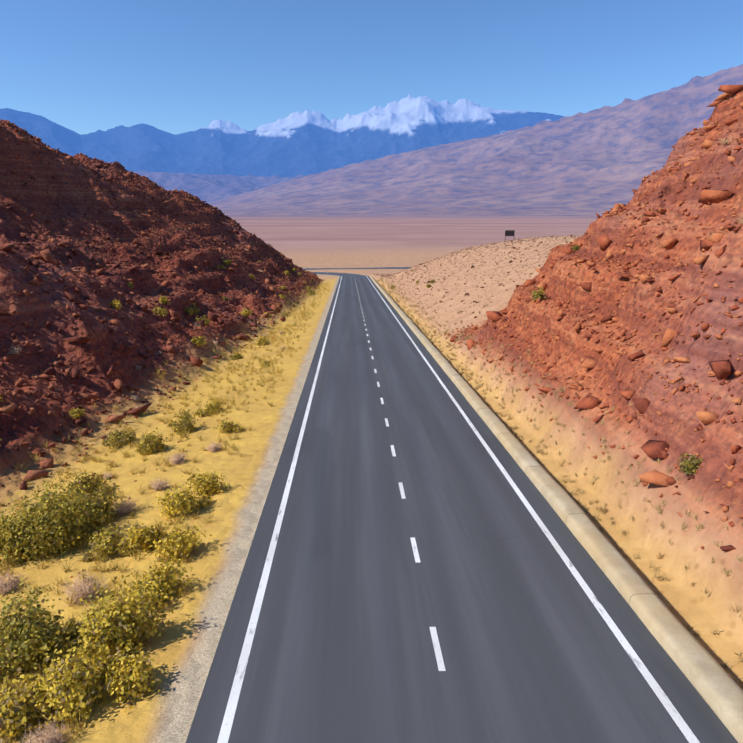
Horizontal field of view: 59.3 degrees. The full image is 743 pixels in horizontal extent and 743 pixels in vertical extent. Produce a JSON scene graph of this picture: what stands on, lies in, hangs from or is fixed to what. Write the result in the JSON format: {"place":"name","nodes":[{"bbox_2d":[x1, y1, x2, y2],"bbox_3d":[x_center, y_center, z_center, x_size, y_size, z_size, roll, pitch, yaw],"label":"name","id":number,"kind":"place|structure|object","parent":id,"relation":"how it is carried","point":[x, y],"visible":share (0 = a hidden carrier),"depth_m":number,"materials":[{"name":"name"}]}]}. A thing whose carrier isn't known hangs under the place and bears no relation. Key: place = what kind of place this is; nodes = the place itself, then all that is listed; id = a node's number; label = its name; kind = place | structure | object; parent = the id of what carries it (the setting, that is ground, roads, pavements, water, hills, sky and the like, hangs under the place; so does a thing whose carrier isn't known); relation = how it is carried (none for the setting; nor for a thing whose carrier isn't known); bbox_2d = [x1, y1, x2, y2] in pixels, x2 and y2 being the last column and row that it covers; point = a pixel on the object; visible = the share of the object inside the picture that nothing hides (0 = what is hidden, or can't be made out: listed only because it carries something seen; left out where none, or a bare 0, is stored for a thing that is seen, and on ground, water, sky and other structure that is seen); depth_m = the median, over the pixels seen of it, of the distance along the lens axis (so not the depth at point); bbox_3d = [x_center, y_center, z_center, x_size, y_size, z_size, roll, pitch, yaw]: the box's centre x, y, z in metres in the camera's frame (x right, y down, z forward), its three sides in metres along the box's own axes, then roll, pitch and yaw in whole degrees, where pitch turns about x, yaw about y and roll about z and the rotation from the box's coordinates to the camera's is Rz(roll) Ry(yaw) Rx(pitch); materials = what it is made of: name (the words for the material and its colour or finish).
{"place":"outdoors","nodes":[
{"label":"outdoors","id":0,"kind":"place"},
{"bbox_2d":[133,170,304,202],"bbox_3d":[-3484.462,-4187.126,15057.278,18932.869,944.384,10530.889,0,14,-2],"label":"foothill range","id":1,"kind":"structure","parent":0,"point":[208,188],"depth_m":14717.16,"materials":[{"name":"stone"}]},
{"bbox_2d":[0,95,564,177],"bbox_3d":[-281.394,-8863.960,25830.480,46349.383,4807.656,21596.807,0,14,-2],"label":"mountain range","id":2,"kind":"structure","parent":0,"point":[304,143],"depth_m":25820.80,"materials":[{"name":"blue stone"}]},
{"bbox_2d":[0,90,742,742],"bbox_3d":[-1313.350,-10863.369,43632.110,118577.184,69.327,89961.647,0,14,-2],"label":"ground","id":3,"kind":"structure","parent":0,"point":[182,648],"depth_m":29.55,"materials":[{"name":"brown soil"}]},
{"bbox_2d":[0,119,323,505],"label":"rocks","id":4,"kind":"object","parent":3,"relation":"on","point":[74,373],"visible":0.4,"depth_m":55.36,"materials":[{"name":"brown stone"}]},
{"bbox_2d":[3,267,322,603],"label":"verge rocks","id":5,"kind":"object","parent":3,"relation":"on","point":[66,463],"visible":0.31,"depth_m":31.10,"materials":[{"name":"brown stone"}]},
{"bbox_2d":[0,278,330,742],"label":"grass","id":6,"kind":"structure","parent":3,"relation":"on","point":[303,313],"depth_m":26.41,"materials":[{"name":"yellow plant"}]},
{"bbox_2d":[0,136,742,742],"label":"shrub","id":7,"kind":"object","parent":3,"relation":"on","point":[56,521],"depth_m":13.92,"materials":[{"name":"green plant"}]},
{"bbox_2d":[374,234,582,327],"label":"stones","id":8,"kind":"object","parent":3,"relation":"on","point":[472,266],"depth_m":106.55,"materials":[{"name":"beige stone"}]},
{"bbox_2d":[505,230,514,239],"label":"road sign","id":9,"kind":"object","parent":3,"relation":"on","point":[509,232],"visible":0.88,"depth_m":141.62,"materials":[{"name":"metal"}]},
{"bbox_2d":[374,275,742,688],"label":"grass","id":10,"kind":"structure","parent":3,"relation":"on","point":[600,528],"depth_m":24.77,"materials":[{"name":"beige plant"}]},
{"bbox_2d":[444,85,742,551],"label":"rocks","id":11,"kind":"object","parent":3,"relation":"on","point":[641,405],"visible":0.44,"depth_m":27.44,"materials":[{"name":"brown stone"}]},
{"bbox_2d":[0,0,742,134],"label":"sky","id":12,"kind":"structure","parent":0,"point":[174,67],"materials":[{"name":"blue"}]},
{"bbox_2d":[186,267,737,742],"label":"road","id":13,"kind":"structure","parent":0,"point":[358,601],"depth_m":13.69,"materials":[{"name":"grey asphalt"}]},
{"bbox_2d":[217,267,379,742],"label":"edge line","id":14,"kind":"object","parent":13,"relation":"on","point":[225,730],"visible":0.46,"depth_m":13.66,"materials":[{"name":"paint"}]},
{"bbox_2d":[355,268,445,670],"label":"dashes","id":15,"kind":"object","parent":13,"relation":"on","point":[438,653],"visible":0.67,"depth_m":15.42,"materials":[{"name":"paint"}]},
{"bbox_2d":[331,272,699,742],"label":"edge line","id":16,"kind":"object","parent":13,"relation":"on","point":[684,728],"visible":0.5,"depth_m":13.68,"materials":[{"name":"paint"}]},
{"bbox_2d":[369,276,742,742],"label":"kerb","id":17,"kind":"structure","parent":13,"relation":"on","point":[714,684],"depth_m":14.00,"materials":[{"name":"concrete"}]},
{"bbox_2d":[208,64,742,215],"bbox_3d":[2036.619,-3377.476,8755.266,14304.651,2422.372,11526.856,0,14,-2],"label":"mountain slope","id":18,"kind":"structure","parent":0,"point":[599,161],"depth_m":8219.81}
]}

